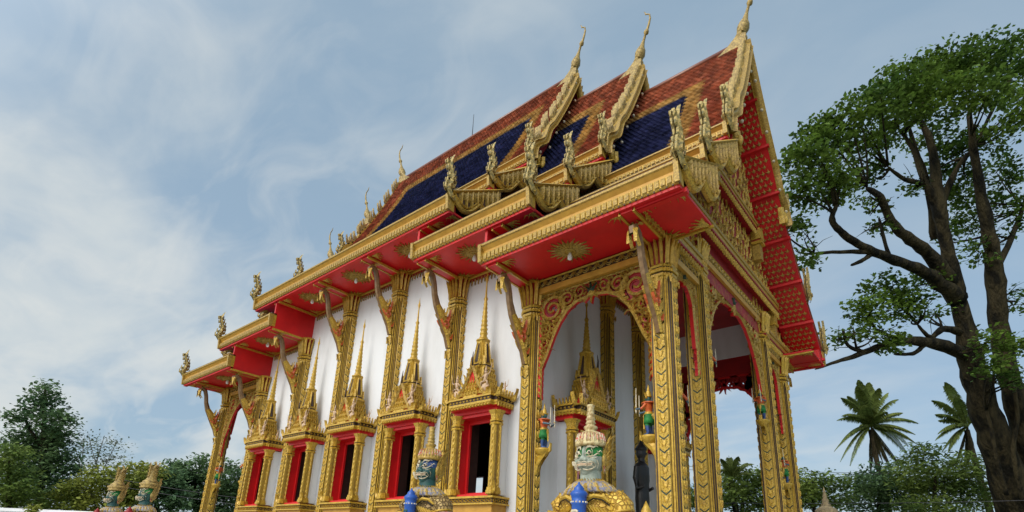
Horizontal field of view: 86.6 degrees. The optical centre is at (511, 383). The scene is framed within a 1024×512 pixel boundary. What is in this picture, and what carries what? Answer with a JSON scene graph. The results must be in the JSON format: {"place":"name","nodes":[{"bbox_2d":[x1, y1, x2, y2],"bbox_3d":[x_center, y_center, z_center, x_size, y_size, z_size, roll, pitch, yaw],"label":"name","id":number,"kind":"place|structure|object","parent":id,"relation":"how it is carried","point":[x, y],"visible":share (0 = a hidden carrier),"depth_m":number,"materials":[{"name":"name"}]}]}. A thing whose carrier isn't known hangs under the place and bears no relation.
{"place":"outdoors","nodes":[
{"label":"outdoors","id":0,"kind":"place"},
{"bbox_2d":[109,484,234,504],"bbox_3d":[-19.411,8.396,38.999,21.036,1.712,0.029,1,-17,4],"label":"power line","id":1,"kind":"object","parent":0,"point":[180,496],"visible":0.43,"depth_m":39.34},
{"bbox_2d":[108,477,236,497],"bbox_3d":[-19.411,7.905,38.999,21.037,1.736,0.029,1,-17,4],"label":"power line","id":2,"kind":"object","parent":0,"point":[173,488],"visible":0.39,"depth_m":39.37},
{"bbox_2d":[0,0,1023,511],"label":"sky","id":3,"kind":"structure","parent":0,"point":[158,157],"materials":[{"name":"blue"}]},
{"bbox_2d":[689,466,892,473],"bbox_3d":[21.369,5.122,31.966,21.748,0.305,0.025,-1,-18,11],"label":"power line","id":4,"kind":"object","parent":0,"point":[830,472],"visible":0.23,"depth_m":32.28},
{"bbox_2d":[691,500,1023,503],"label":"power line","id":5,"kind":"object","parent":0,"point":[867,503],"visible":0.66,"depth_m":23.00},
{"bbox_3d":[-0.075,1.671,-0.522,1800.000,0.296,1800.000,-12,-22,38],"label":"ground","id":6,"kind":"structure","parent":0,"visible":0},
{"bbox_2d":[0,442,61,509],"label":"leafy tree","id":7,"kind":"object","parent":6,"relation":"on","point":[8,492],"visible":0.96,"depth_m":39.87,"materials":[{"name":"green plant"}]},
{"bbox_2d":[0,376,92,509],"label":"leafy tree","id":8,"kind":"object","parent":6,"relation":"on","point":[48,440],"visible":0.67,"depth_m":45.49,"materials":[{"name":"green plant"}]},
{"bbox_2d":[0,508,92,511],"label":"boundary wall","id":9,"kind":"structure","parent":6,"relation":"on","point":[13,510],"depth_m":21.08,"materials":[{"name":"white paint"}]},
{"bbox_2d":[59,427,138,501],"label":"slender tree","id":10,"kind":"object","parent":6,"relation":"on","point":[98,453],"visible":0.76,"depth_m":51.97,"materials":[{"name":"green plant"}]},
{"bbox_2d":[36,456,174,511],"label":"flowering bush","id":11,"kind":"object","parent":6,"relation":"on","point":[84,500],"visible":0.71,"depth_m":41.48,"materials":[{"name":"green plant"}]},
{"bbox_2d":[129,465,196,511],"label":"leafy tree","id":12,"kind":"object","parent":6,"relation":"on","point":[172,504],"visible":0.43,"depth_m":50.58,"materials":[{"name":"green plant"}]},
{"bbox_2d":[159,452,241,511],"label":"leafy tree","id":13,"kind":"object","parent":6,"relation":"on","point":[197,477],"visible":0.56,"depth_m":57.47,"materials":[{"name":"green plant"}]},
{"bbox_2d":[690,464,763,511],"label":"hedge tree","id":14,"kind":"object","parent":6,"relation":"on","point":[749,487],"visible":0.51,"depth_m":30.03,"materials":[{"name":"green plant"}]},
{"bbox_2d":[720,456,753,511],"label":"coconut palm","id":15,"kind":"object","parent":6,"relation":"on","point":[731,468],"visible":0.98,"depth_m":29.93,"materials":[{"name":"green plant"}]},
{"bbox_2d":[798,467,858,511],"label":"hedge tree","id":16,"kind":"object","parent":6,"relation":"on","point":[811,490],"visible":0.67,"depth_m":29.97,"materials":[{"name":"green plant"}]},
{"bbox_2d":[834,380,918,511],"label":"coconut palm","id":17,"kind":"object","parent":6,"relation":"on","point":[867,404],"visible":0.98,"depth_m":35.78,"materials":[{"name":"green plant"}]},
{"bbox_2d":[835,460,928,511],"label":"hedge tree","id":18,"kind":"object","parent":6,"relation":"on","point":[871,489],"visible":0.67,"depth_m":32.11,"materials":[{"name":"green plant"}]},
{"bbox_2d":[778,23,1023,511],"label":"rain tree","id":19,"kind":"object","parent":6,"relation":"on","point":[999,437],"visible":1,"depth_m":24.21,"materials":[{"name":"green plant"}]},
{"bbox_2d":[875,440,993,511],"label":"hedge tree","id":20,"kind":"object","parent":6,"relation":"on","point":[929,481],"visible":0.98,"depth_m":28.82,"materials":[{"name":"green plant"}]},
{"bbox_2d":[931,382,993,511],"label":"coconut palm","id":21,"kind":"object","parent":6,"relation":"on","point":[959,418],"visible":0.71,"depth_m":32.91,"materials":[{"name":"green plant"}]},
{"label":"paved court","id":22,"kind":"structure","parent":0,"visible":0},
{"bbox_2d":[24,503,42,511],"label":"young shrub","id":23,"kind":"object","parent":22,"relation":"on","point":[34,508],"visible":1,"depth_m":17.47,"materials":[{"name":"green plant"}]},
{"bbox_2d":[94,466,129,511],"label":"giant guardian","id":24,"kind":"object","parent":22,"relation":"on","point":[116,494],"visible":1,"depth_m":16.27,"materials":[{"name":"teal paint"}]},
{"bbox_2d":[124,461,161,511],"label":"giant guardian","id":25,"kind":"object","parent":22,"relation":"on","point":[150,484],"visible":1,"depth_m":15.45,"materials":[{"name":"teal paint"}]},
{"bbox_2d":[395,427,452,511],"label":"giant guardian","id":26,"kind":"object","parent":22,"relation":"on","point":[426,494],"visible":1,"depth_m":10.34,"materials":[{"name":"teal paint"}]},
{"bbox_2d":[179,0,828,511],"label":"temple hall","id":27,"kind":"structure","parent":22,"relation":"on","point":[567,250],"depth_m":16.44,"materials":[{"name":"gold metal"}]},
{"bbox_2d":[214,459,224,483],"bbox_3d":[-13.187,3.932,24.402,0.676,1.125,0.404,-12,-22,38],"label":"warrior figurine","id":28,"kind":"object","parent":27,"relation":"on","point":[219,469],"visible":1,"depth_m":24.29,"materials":[{"name":"multicoloured paint"}]},
{"bbox_2d":[235,355,283,511],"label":"window","id":29,"kind":"structure","parent":27,"relation":"in","point":[263,444],"depth_m":21.23,"materials":[{"name":"gold paint"}]},
{"bbox_2d":[274,338,326,511],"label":"window","id":30,"kind":"structure","parent":27,"relation":"in","point":[305,440],"depth_m":19.37,"materials":[{"name":"gold paint"}]},
{"bbox_2d":[319,322,377,511],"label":"window","id":31,"kind":"structure","parent":27,"relation":"in","point":[351,441],"depth_m":17.59,"materials":[{"name":"gold paint"}]},
{"bbox_2d":[374,300,441,511],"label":"window","id":32,"kind":"structure","parent":27,"relation":"in","point":[408,414],"depth_m":15.94,"materials":[{"name":"gold paint"}]},
{"bbox_2d":[442,272,518,511],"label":"window","id":33,"kind":"structure","parent":27,"relation":"in","point":[480,400],"depth_m":13.98,"materials":[{"name":"gold paint"}]},
{"bbox_2d":[537,404,555,447],"bbox_3d":[0.744,1.014,13.124,0.676,1.125,0.404,-12,-22,38],"label":"warrior figurine","id":34,"kind":"object","parent":27,"relation":"on","point":[543,432],"visible":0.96,"depth_m":12.99,"materials":[{"name":"multicoloured paint"}]},
{"bbox_2d":[551,303,619,495],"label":"door","id":35,"kind":"structure","parent":27,"relation":"in","point":[587,387],"depth_m":14.27,"materials":[{"name":"gold paint"}]},
{"bbox_2d":[633,440,653,511],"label":"standing statue","id":36,"kind":"object","parent":27,"relation":"on","point":[641,476],"visible":0.96,"depth_m":15.77,"materials":[{"name":"black paint"}]},
{"bbox_2d":[635,385,653,434],"bbox_3d":[2.909,0.539,11.393,0.676,1.125,0.404,-12,-22,38],"label":"warrior figurine","id":37,"kind":"object","parent":27,"relation":"on","point":[648,415],"visible":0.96,"depth_m":11.33,"materials":[{"name":"multicoloured paint"}]},
{"bbox_2d":[648,431,691,511],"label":"door","id":38,"kind":"structure","parent":27,"relation":"in","point":[688,448],"depth_m":17.80,"materials":[{"name":"red paint"}]},
{"bbox_2d":[682,384,688,413],"bbox_3d":[3.474,0.336,11.502,0.404,1.125,0.676,-12,-22,38],"label":"warrior figurine","id":39,"kind":"object","parent":27,"relation":"on","point":[685,397],"visible":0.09,"depth_m":11.52,"materials":[{"name":"orange paint"}]},
{"bbox_2d":[712,349,716,366],"bbox_3d":[4.753,-0.561,13.311,0.404,1.125,0.676,-12,-22,38],"label":"warrior figurine","id":40,"kind":"object","parent":27,"relation":"on","point":[714,360],"visible":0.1,"depth_m":13.38,"materials":[{"name":"orange paint"}]},
{"bbox_2d":[751,386,766,418],"bbox_3d":[7.569,0.567,16.514,0.404,1.125,0.676,-12,-22,38],"label":"warrior figurine","id":41,"kind":"object","parent":27,"relation":"on","point":[760,399],"visible":0.95,"depth_m":16.38,"materials":[{"name":"multicoloured paint"}]},
{"bbox_2d":[781,449,789,482],"bbox_3d":[8.715,2.626,17.399,0.404,1.125,0.676,-12,-22,38],"label":"warrior figurine","id":42,"kind":"object","parent":27,"relation":"on","point":[785,463],"visible":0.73,"depth_m":17.24,"materials":[{"name":"multicoloured paint"}]},
{"bbox_2d":[547,404,634,511],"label":"giant guardian","id":43,"kind":"object","parent":22,"relation":"on","point":[590,490],"visible":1,"depth_m":8.04,"materials":[{"name":"gold paint"}]},
{"bbox_2d":[641,501,651,511],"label":"finial post","id":44,"kind":"object","parent":22,"relation":"on","point":[646,508],"visible":1,"depth_m":9.51,"materials":[{"name":"gold metal"}]},
{"bbox_2d":[815,486,838,511],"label":"stupa finial","id":45,"kind":"object","parent":22,"relation":"on","point":[825,506],"visible":1,"depth_m":23.59,"materials":[{"name":"stone"}]}
]}

